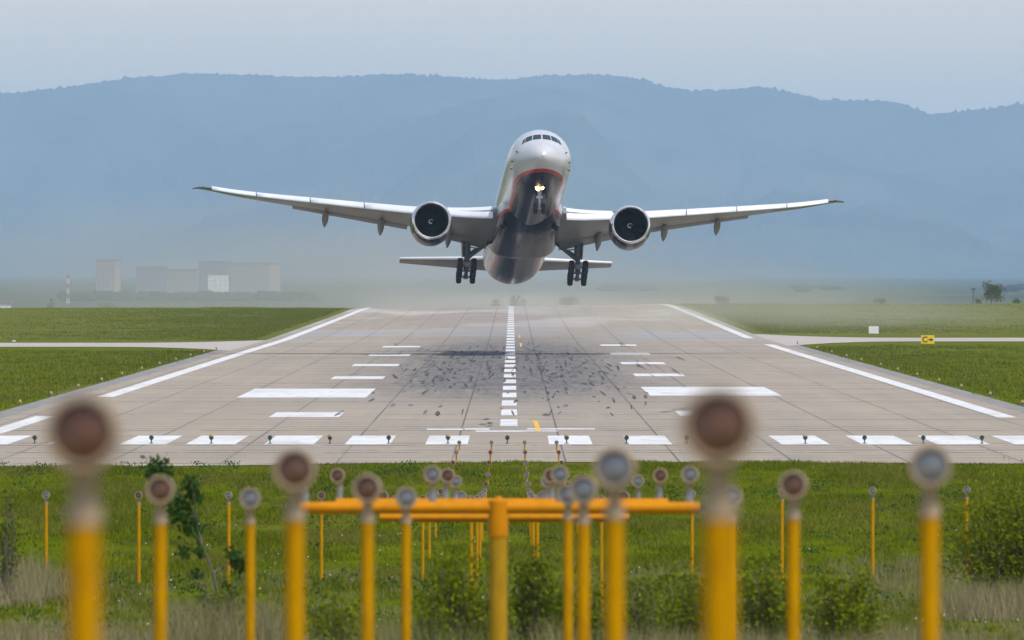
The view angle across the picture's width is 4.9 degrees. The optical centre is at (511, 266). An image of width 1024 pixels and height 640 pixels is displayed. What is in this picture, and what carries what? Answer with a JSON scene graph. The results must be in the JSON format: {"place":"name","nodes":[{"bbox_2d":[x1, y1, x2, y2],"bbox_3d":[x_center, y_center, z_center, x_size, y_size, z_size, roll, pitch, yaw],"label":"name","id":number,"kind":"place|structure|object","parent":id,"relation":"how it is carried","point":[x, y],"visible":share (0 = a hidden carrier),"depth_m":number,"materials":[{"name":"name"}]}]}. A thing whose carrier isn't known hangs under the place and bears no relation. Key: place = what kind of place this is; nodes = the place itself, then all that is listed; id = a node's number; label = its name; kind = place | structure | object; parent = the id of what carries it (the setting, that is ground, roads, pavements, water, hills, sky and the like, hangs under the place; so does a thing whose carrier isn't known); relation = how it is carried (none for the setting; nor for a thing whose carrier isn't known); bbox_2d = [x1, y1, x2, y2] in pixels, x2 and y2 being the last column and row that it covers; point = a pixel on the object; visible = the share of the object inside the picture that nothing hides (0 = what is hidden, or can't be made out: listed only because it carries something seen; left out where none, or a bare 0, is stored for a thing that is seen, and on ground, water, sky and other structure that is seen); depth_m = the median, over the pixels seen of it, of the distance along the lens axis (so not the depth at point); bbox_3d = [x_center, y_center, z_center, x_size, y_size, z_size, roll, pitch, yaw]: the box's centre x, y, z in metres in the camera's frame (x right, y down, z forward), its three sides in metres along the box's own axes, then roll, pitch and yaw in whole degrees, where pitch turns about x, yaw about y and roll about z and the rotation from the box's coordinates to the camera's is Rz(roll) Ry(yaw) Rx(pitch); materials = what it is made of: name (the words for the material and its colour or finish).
{"place":"outdoors","nodes":[
{"label":"outdoors","id":0,"kind":"place"},
{"bbox_2d":[0,72,1023,277],"bbox_3d":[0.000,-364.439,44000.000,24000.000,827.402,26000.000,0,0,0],"label":"hills","id":1,"kind":"structure","parent":0,"point":[92,173],"depth_m":42408.19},
{"bbox_2d":[0,277,1023,639],"bbox_3d":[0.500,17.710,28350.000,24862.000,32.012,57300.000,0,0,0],"label":"ground","id":2,"kind":"structure","parent":0,"point":[36,293],"depth_m":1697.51,"materials":[{"name":"green plant"}]},
{"bbox_2d":[0,301,12,307],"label":"apartment block","id":3,"kind":"structure","parent":2,"relation":"on","point":[5,304],"depth_m":3300.00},
{"bbox_2d":[0,472,26,601],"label":"shrub","id":4,"kind":"object","parent":2,"relation":"on","point":[6,550],"visible":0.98,"depth_m":299.92,"materials":[{"name":"green plant"}]},
{"bbox_2d":[42,491,49,573],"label":"approach light","id":5,"kind":"object","parent":2,"relation":"on","point":[45,495],"visible":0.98,"depth_m":330.01,"materials":[{"name":"yellow metal"}]},
{"bbox_2d":[47,298,55,307],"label":"crest tree","id":6,"kind":"object","parent":2,"relation":"on","point":[50,304],"visible":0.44,"depth_m":2999.58,"materials":[{"name":"grey plant"}]},
{"bbox_2d":[66,275,69,307],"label":"striped mast","id":7,"kind":"object","parent":2,"relation":"on","point":[67,295],"visible":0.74,"depth_m":5599.35,"materials":[{"name":"white metal"}]},
{"bbox_2d":[44,394,121,639],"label":"approach light","id":8,"kind":"object","parent":2,"relation":"on","point":[82,435],"visible":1,"depth_m":31.50,"materials":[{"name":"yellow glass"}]},
{"bbox_2d":[96,260,120,291],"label":"apartment block","id":9,"kind":"structure","parent":2,"relation":"on","point":[108,275],"depth_m":10900.00,"materials":[{"name":"grey concrete"}]},
{"bbox_2d":[97,298,120,307],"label":"crest tree","id":10,"kind":"object","parent":2,"relation":"on","point":[108,304],"visible":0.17,"depth_m":3000.86,"materials":[{"name":"grey plant"}]},
{"bbox_2d":[0,350,228,417],"bbox_3d":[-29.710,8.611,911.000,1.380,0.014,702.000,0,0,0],"label":"shoulder","id":11,"kind":"object","parent":2,"relation":"on","point":[23,408],"visible":0.97,"depth_m":861.60},
{"bbox_2d":[0,340,264,350],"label":"taxiway","id":12,"kind":"structure","parent":2,"relation":"on","point":[228,345],"depth_m":1330.29,"materials":[{"name":"concrete"}]},
{"bbox_2d":[135,491,142,582],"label":"approach light","id":13,"kind":"object","parent":2,"relation":"on","point":[138,495],"visible":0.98,"depth_m":330.01,"materials":[{"name":"yellow metal"}]},
{"bbox_2d":[136,266,167,293],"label":"apartment block","id":14,"kind":"structure","parent":2,"relation":"on","point":[152,278],"depth_m":10800.00,"materials":[{"name":"grey concrete"}]},
{"bbox_2d":[146,476,173,639],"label":"approach light","id":15,"kind":"object","parent":2,"relation":"on","point":[159,491],"visible":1,"depth_m":85.51,"materials":[{"name":"yellow metal"}]},
{"bbox_2d":[167,269,197,292],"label":"apartment block","id":16,"kind":"structure","parent":2,"relation":"on","point":[181,280],"depth_m":10950.00,"materials":[{"name":"grey concrete"}]},
{"bbox_2d":[168,282,195,283],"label":"windows","id":17,"kind":"structure","parent":16,"relation":"in","point":[168,282],"materials":[{"name":"grey glass"}]},
{"bbox_2d":[168,278,195,279],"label":"windows","id":18,"kind":"structure","parent":16,"relation":"in","point":[168,278],"materials":[{"name":"grey glass"}]},
{"bbox_2d":[139,453,255,610],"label":"sapling","id":19,"kind":"object","parent":2,"relation":"on","point":[233,556],"visible":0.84,"depth_m":231.92,"materials":[{"name":"green plant"}]},
{"bbox_2d":[198,261,231,291],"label":"apartment block","id":20,"kind":"structure","parent":2,"relation":"on","point":[206,268],"depth_m":11150.00,"materials":[{"name":"grey concrete"}]},
{"bbox_2d":[208,274,228,292],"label":"apartment block","id":21,"kind":"structure","parent":2,"relation":"on","point":[218,283],"depth_m":10600.00,"materials":[{"name":"white concrete"}]},
{"bbox_2d":[174,572,268,639],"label":"shrub","id":22,"kind":"object","parent":2,"relation":"on","point":[224,599],"visible":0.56,"depth_m":217.88,"materials":[{"name":"green plant"}]},
{"bbox_2d":[225,491,232,583],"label":"approach light","id":23,"kind":"object","parent":2,"relation":"on","point":[228,495],"visible":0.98,"depth_m":330.01,"materials":[{"name":"yellow metal"}]},
{"bbox_2d":[239,488,260,639],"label":"approach light","id":24,"kind":"object","parent":2,"relation":"on","point":[249,499],"visible":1,"depth_m":115.01,"materials":[{"name":"yellow metal"}]},
{"bbox_2d":[230,263,280,292],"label":"apartment block","id":25,"kind":"structure","parent":2,"relation":"on","point":[251,277],"depth_m":11000.00,"materials":[{"name":"grey concrete"}]},
{"bbox_2d":[232,286,268,287],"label":"windows","id":26,"kind":"structure","parent":25,"relation":"in","point":[232,286],"materials":[{"name":"grey glass"}]},
{"bbox_2d":[232,279,268,280],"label":"windows","id":27,"kind":"structure","parent":25,"relation":"in","point":[232,279],"materials":[{"name":"grey glass"}]},
{"bbox_2d":[232,275,268,276],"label":"windows","id":28,"kind":"structure","parent":25,"relation":"in","point":[232,275],"materials":[{"name":"grey glass"}]},
{"bbox_2d":[232,272,268,273],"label":"windows","id":29,"kind":"structure","parent":25,"relation":"in","point":[232,272],"materials":[{"name":"grey glass"}]},
{"bbox_2d":[232,268,268,269],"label":"windows","id":30,"kind":"structure","parent":25,"relation":"in","point":[232,268],"materials":[{"name":"grey glass"}]},
{"bbox_2d":[273,448,315,639],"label":"approach light","id":31,"kind":"object","parent":2,"relation":"on","point":[294,470],"visible":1,"depth_m":57.51,"materials":[{"name":"yellow metal"}]},
{"bbox_2d":[317,491,324,578],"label":"approach light","id":32,"kind":"object","parent":2,"relation":"on","point":[321,495],"visible":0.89,"depth_m":330.01,"materials":[{"name":"yellow metal"}]},
{"bbox_2d":[304,584,378,639],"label":"shrub","id":33,"kind":"object","parent":2,"relation":"on","point":[343,633],"visible":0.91,"depth_m":211.88,"materials":[{"name":"green plant"}]},
{"bbox_2d":[353,474,381,639],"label":"approach light","id":34,"kind":"object","parent":2,"relation":"on","point":[367,488],"visible":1,"depth_m":85.51,"materials":[{"name":"yellow metal"}]},
{"bbox_2d":[395,487,416,639],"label":"approach light","id":35,"kind":"object","parent":2,"relation":"on","point":[406,498],"visible":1,"depth_m":115.01,"materials":[{"name":"yellow metal"}]},
{"bbox_2d":[419,495,425,577],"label":"approach light","id":36,"kind":"object","parent":2,"relation":"on","point":[422,545],"visible":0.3,"depth_m":330.02,"materials":[{"name":"yellow metal"}]},
{"bbox_2d":[399,584,453,639],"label":"shrub","id":37,"kind":"object","parent":2,"relation":"on","point":[435,620],"visible":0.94,"depth_m":207.90,"materials":[{"name":"green plant"}]},
{"bbox_2d":[426,493,430,558],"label":"approach light","id":38,"kind":"object","parent":2,"relation":"on","point":[429,535],"visible":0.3,"depth_m":356.02,"materials":[{"name":"yellow metal"}]},
{"bbox_2d":[434,491,438,536],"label":"approach light","id":39,"kind":"object","parent":2,"relation":"on","point":[435,523],"visible":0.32,"depth_m":383.01,"materials":[{"name":"yellow metal"}]},
{"bbox_2d":[438,488,442,497],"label":"approach light","id":40,"kind":"object","parent":2,"relation":"on","point":[440,491],"visible":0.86,"depth_m":409.97,"materials":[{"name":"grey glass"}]},
{"bbox_2d":[397,530,522,639],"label":"shrub","id":41,"kind":"object","parent":2,"relation":"on","point":[455,602],"visible":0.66,"depth_m":211.82,"materials":[{"name":"green plant"}]},
{"bbox_2d":[469,495,474,618],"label":"approach light","id":42,"kind":"object","parent":2,"relation":"on","point":[471,537],"visible":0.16,"depth_m":278.01,"materials":[{"name":"yellow metal"}]},
{"bbox_2d":[474,495,480,582],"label":"approach light","id":43,"kind":"object","parent":2,"relation":"on","point":[477,534],"visible":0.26,"depth_m":330.01,"materials":[{"name":"yellow metal"}]},
{"bbox_2d":[477,493,482,557],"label":"approach light","id":44,"kind":"object","parent":2,"relation":"on","point":[480,495],"visible":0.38,"depth_m":356.01,"materials":[{"name":"yellow metal"}]},
{"bbox_2d":[480,491,484,539],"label":"approach light","id":45,"kind":"object","parent":2,"relation":"on","point":[483,492],"visible":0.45,"depth_m":383.01,"materials":[{"name":"yellow metal"}]},
{"bbox_2d":[483,481,488,497],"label":"approach light","id":46,"kind":"object","parent":2,"relation":"on","point":[485,483],"visible":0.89,"depth_m":439.97,"materials":[{"name":"grey metal"}]},
{"bbox_2d":[2,516,985,633],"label":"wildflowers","id":47,"kind":"object","parent":2,"relation":"on","point":[474,541],"visible":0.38,"depth_m":325.69,"materials":[{"name":"plant"}]},
{"bbox_2d":[490,299,500,305],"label":"crest tree","id":48,"kind":"object","parent":2,"relation":"on","point":[495,302],"visible":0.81,"depth_m":2499.98,"materials":[{"name":"grey plant"}]},
{"bbox_2d":[391,495,604,521],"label":"light bar","id":49,"kind":"object","parent":2,"relation":"on","point":[487,521],"visible":0.06,"depth_m":249.96,"materials":[{"name":"orange paint"}]},
{"bbox_2d":[330,468,667,501],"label":"light bar","id":50,"kind":"object","parent":2,"relation":"on","point":[337,476],"visible":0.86,"depth_m":166.96,"materials":[{"name":"orange paint"}]},
{"bbox_2d":[302,466,698,639],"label":"light bar","id":51,"kind":"object","parent":2,"relation":"on","point":[497,511],"visible":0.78,"depth_m":138.94,"materials":[{"name":"orange paint"}]},
{"bbox_2d":[379,491,628,520],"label":"light bar","id":52,"kind":"object","parent":2,"relation":"on","point":[479,517],"visible":0.41,"depth_m":221.94,"materials":[{"name":"orange paint"}]},
{"bbox_2d":[0,304,1023,466],"bbox_3d":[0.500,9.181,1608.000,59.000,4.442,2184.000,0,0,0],"label":"runway","id":53,"kind":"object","parent":2,"relation":"on","point":[833,407],"visible":0.95,"depth_m":782.81,"materials":[{"name":"concrete"}]},
{"bbox_2d":[209,434,213,443],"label":"threshold light","id":54,"kind":"object","parent":53,"relation":"on","point":[211,437],"visible":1,"depth_m":582.45,"materials":[{"name":"paint"}]},
{"bbox_2d":[328,434,332,443],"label":"threshold light","id":55,"kind":"object","parent":53,"relation":"on","point":[330,436],"visible":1,"depth_m":582.44,"materials":[{"name":"paint"}]},
{"bbox_2d":[446,434,450,443],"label":"threshold light","id":56,"kind":"object","parent":53,"relation":"on","point":[448,436],"visible":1,"depth_m":582.44,"materials":[{"name":"paint"}]},
{"bbox_2d":[270,344,683,431],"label":"touchdown zone markings","id":57,"kind":"object","parent":53,"relation":"on","point":[304,414],"visible":0.94,"depth_m":922.17,"materials":[{"name":"white paint"}]},
{"bbox_2d":[0,304,1013,433],"bbox_3d":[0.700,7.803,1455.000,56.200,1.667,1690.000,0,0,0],"label":"edge line markings","id":58,"kind":"object","parent":53,"relation":"on","point":[16,425],"visible":1,"depth_m":947.59,"materials":[{"name":"white paint"}]},
{"bbox_2d":[334,337,682,423],"bbox_3d":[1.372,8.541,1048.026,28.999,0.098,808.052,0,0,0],"label":"tyre marks","id":59,"kind":"object","parent":53,"relation":"on","point":[437,413],"visible":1,"depth_m":954.14,"materials":[{"name":"rubber"}]},
{"bbox_2d":[236,387,781,397],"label":"aiming point markings","id":60,"kind":"object","parent":53,"relation":"on","point":[365,393],"visible":0.91,"depth_m":819.57,"materials":[{"name":"white paint"}]},
{"bbox_2d":[500,306,517,425],"bbox_3d":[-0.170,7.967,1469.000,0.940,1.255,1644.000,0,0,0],"label":"centreline markings","id":61,"kind":"object","parent":53,"relation":"on","point":[508,422],"visible":0.99,"depth_m":890.32,"materials":[{"name":"white paint"}]},
{"bbox_2d":[0,436,1023,443],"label":"threshold markings","id":62,"kind":"object","parent":53,"relation":"on","point":[551,440],"visible":0.83,"depth_m":593.26,"materials":[{"name":"white paint"}]},
{"bbox_2d":[519,335,539,430],"bbox_3d":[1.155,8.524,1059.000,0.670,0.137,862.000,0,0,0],"label":"yellow lead markings","id":63,"kind":"object","parent":53,"relation":"on","point":[536,425],"visible":1,"depth_m":653.25,"materials":[{"name":"paint"}]},
{"bbox_2d":[564,434,568,443],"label":"threshold light","id":64,"kind":"object","parent":53,"relation":"on","point":[566,437],"visible":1,"depth_m":582.45,"materials":[{"name":"paint"}]},
{"bbox_2d":[803,434,807,443],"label":"threshold light","id":65,"kind":"object","parent":53,"relation":"on","point":[805,437],"visible":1,"depth_m":582.45,"materials":[{"name":"paint"}]},
{"bbox_2d":[0,459,1023,639],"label":"grass","id":66,"kind":"structure","parent":2,"relation":"on","point":[31,503],"depth_m":397.13,"materials":[{"name":"green plant"}]},
{"bbox_2d":[0,549,1023,639],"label":"dry grass","id":67,"kind":"structure","parent":2,"relation":"on","point":[36,580],"depth_m":274.31,"materials":[{"name":"beige plant"}]},
{"bbox_2d":[509,294,527,305],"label":"crest tree","id":68,"kind":"object","parent":2,"relation":"on","point":[514,302],"visible":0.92,"depth_m":2499.33,"materials":[{"name":"grey plant"}]},
{"bbox_2d":[527,491,532,539],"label":"approach light","id":69,"kind":"object","parent":2,"relation":"on","point":[529,492],"visible":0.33,"depth_m":383.01,"materials":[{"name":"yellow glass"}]},
{"bbox_2d":[528,493,534,544],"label":"approach light","id":70,"kind":"object","parent":2,"relation":"on","point":[530,494],"visible":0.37,"depth_m":356.01,"materials":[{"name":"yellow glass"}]},
{"bbox_2d":[530,495,534,576],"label":"approach light","id":71,"kind":"object","parent":2,"relation":"on","point":[533,531],"visible":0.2,"depth_m":330.02,"materials":[{"name":"yellow metal"}]},
{"bbox_2d":[534,495,538,558],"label":"approach light","id":72,"kind":"object","parent":2,"relation":"on","point":[537,532],"visible":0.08,"depth_m":278.02,"materials":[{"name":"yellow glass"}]},
{"bbox_2d":[57,283,1023,300],"bbox_3d":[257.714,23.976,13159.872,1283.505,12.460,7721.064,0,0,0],"label":"distant woodland","id":73,"kind":"object","parent":2,"relation":"on","point":[207,295],"visible":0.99,"depth_m":9430.78,"materials":[{"name":"green plant"}]},
{"bbox_2d":[507,543,574,639],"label":"shrub","id":74,"kind":"object","parent":2,"relation":"on","point":[532,603],"visible":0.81,"depth_m":215.81,"materials":[{"name":"green plant"}]},
{"bbox_2d":[450,475,643,497],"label":"light bar","id":75,"kind":"object","parent":2,"relation":"on","point":[637,482],"visible":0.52,"depth_m":194.97,"materials":[{"name":"orange paint"}]},
{"bbox_2d":[557,484,574,639],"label":"approach light","id":76,"kind":"object","parent":2,"relation":"on","point":[565,498],"visible":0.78,"depth_m":115.01,"materials":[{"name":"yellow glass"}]},
{"bbox_2d":[555,295,582,304],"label":"crest tree","id":77,"kind":"object","parent":2,"relation":"on","point":[565,302],"visible":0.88,"depth_m":2519.78,"materials":[{"name":"grey plant"}]},
{"bbox_2d":[569,475,597,639],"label":"approach light","id":78,"kind":"object","parent":2,"relation":"on","point":[583,490],"visible":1,"depth_m":85.51,"materials":[{"name":"yellow metal"}]},
{"bbox_2d":[539,566,629,639],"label":"shrub","id":79,"kind":"object","parent":2,"relation":"on","point":[593,614],"visible":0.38,"depth_m":213.81,"materials":[{"name":"green plant"}]},
{"bbox_2d":[598,495,604,620],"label":"approach light","id":80,"kind":"object","parent":2,"relation":"on","point":[601,549],"visible":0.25,"depth_m":278.02,"materials":[{"name":"yellow metal"}]},
{"bbox_2d":[593,447,635,639],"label":"approach light","id":81,"kind":"object","parent":2,"relation":"on","point":[614,469],"visible":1,"depth_m":57.51,"materials":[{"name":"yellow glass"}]},
{"bbox_2d":[624,551,682,639],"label":"shrub","id":82,"kind":"object","parent":2,"relation":"on","point":[632,620],"visible":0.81,"depth_m":221.89,"materials":[{"name":"green plant"}]},
{"bbox_2d":[649,557,701,639],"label":"shrub","id":83,"kind":"object","parent":2,"relation":"on","point":[694,616],"visible":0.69,"depth_m":223.88,"materials":[{"name":"green plant"}]},
{"bbox_2d":[690,490,695,577],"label":"pole","id":84,"kind":"object","parent":2,"relation":"on","point":[692,535],"visible":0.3,"depth_m":330.01,"materials":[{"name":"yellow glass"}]},
{"bbox_2d":[680,387,757,639],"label":"approach light","id":85,"kind":"object","parent":2,"relation":"on","point":[718,429],"visible":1,"depth_m":31.50,"materials":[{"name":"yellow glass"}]},
{"bbox_2d":[712,295,729,303],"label":"crest tree","id":86,"kind":"object","parent":2,"relation":"on","point":[719,300],"visible":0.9,"depth_m":2499.57,"materials":[{"name":"grey plant"}]},
{"bbox_2d":[730,486,742,639],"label":"approach light","id":87,"kind":"object","parent":2,"relation":"on","point":[736,493],"visible":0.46,"depth_m":115.01,"materials":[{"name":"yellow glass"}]},
{"bbox_2d":[737,547,810,639],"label":"shrub","id":88,"kind":"object","parent":2,"relation":"on","point":[771,613],"visible":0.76,"depth_m":225.88,"materials":[{"name":"green plant"}]},
{"bbox_2d":[778,490,783,578],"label":"approach light","id":89,"kind":"object","parent":2,"relation":"on","point":[781,529],"visible":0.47,"depth_m":330.01,"materials":[{"name":"yellow metal"}]},
{"bbox_2d":[779,471,807,639],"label":"approach light","id":90,"kind":"object","parent":2,"relation":"on","point":[793,486],"visible":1,"depth_m":85.51,"materials":[{"name":"yellow metal"}]},
{"bbox_2d":[799,550,887,639],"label":"shrub","id":91,"kind":"object","parent":2,"relation":"on","point":[836,615],"visible":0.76,"depth_m":229.87,"materials":[{"name":"green plant"}]},
{"bbox_2d":[837,597,889,639],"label":"shrub","id":92,"kind":"object","parent":2,"relation":"on","point":[859,621],"visible":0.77,"depth_m":225.85,"materials":[{"name":"green plant"}]},
{"bbox_2d":[869,487,876,575],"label":"approach light","id":93,"kind":"object","parent":2,"relation":"on","point":[872,491],"visible":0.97,"depth_m":330.01,"materials":[{"name":"yellow metal"}]},
{"bbox_2d":[869,326,878,333],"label":"marker board","id":94,"kind":"object","parent":2,"relation":"on","point":[873,329],"visible":1,"depth_m":1499.89,"materials":[{"name":"white paint"}]},
{"bbox_2d":[873,297,886,303],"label":"crest tree","id":95,"kind":"object","parent":2,"relation":"on","point":[881,300],"visible":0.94,"depth_m":2399.42,"materials":[{"name":"grey plant"}]},
{"bbox_2d":[754,334,1023,345],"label":"taxiway","id":96,"kind":"structure","parent":2,"relation":"on","point":[790,340],"depth_m":1402.83,"materials":[{"name":"concrete"}]},
{"bbox_2d":[791,345,1023,412],"bbox_3d":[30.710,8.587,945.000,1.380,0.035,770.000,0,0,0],"label":"shoulder","id":97,"kind":"object","parent":2,"relation":"on","point":[1010,406],"visible":1,"depth_m":891.36},
{"bbox_2d":[921,335,933,343],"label":"taxiway sign","id":98,"kind":"object","parent":2,"relation":"on","point":[927,339],"visible":1,"depth_m":1334.89,"materials":[{"name":"paint"}]},
{"bbox_2d":[909,445,951,639],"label":"approach light","id":99,"kind":"object","parent":2,"relation":"on","point":[930,466],"visible":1,"depth_m":57.51,"materials":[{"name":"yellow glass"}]},
{"bbox_2d":[910,455,1023,594],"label":"shrub","id":100,"kind":"object","parent":2,"relation":"on","point":[1009,554],"visible":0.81,"depth_m":289.56,"materials":[{"name":"green plant"}]},
{"bbox_2d":[963,486,970,575],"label":"approach light","id":101,"kind":"object","parent":2,"relation":"on","point":[966,490],"visible":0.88,"depth_m":330.00,"materials":[{"name":"yellow metal"}]},
{"bbox_2d":[981,280,1007,303],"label":"crest tree","id":102,"kind":"object","parent":2,"relation":"on","point":[996,291],"visible":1,"depth_m":2419.11,"materials":[{"name":"green plant"}]},
{"bbox_2d":[1011,297,1021,302],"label":"crest tree","id":103,"kind":"object","parent":2,"relation":"on","point":[1015,300],"visible":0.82,"depth_m":2439.79,"materials":[{"name":"green plant"}]},
{"bbox_2d":[0,0,1023,113],"label":"sky","id":104,"kind":"structure","parent":0,"point":[931,56],"materials":[{"name":"blue"}]},
{"bbox_2d":[192,130,843,285],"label":"airliner","id":105,"kind":"object","parent":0,"point":[522,228],"visible":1,"depth_m":1175.77,"materials":[{"name":"silver metal"}]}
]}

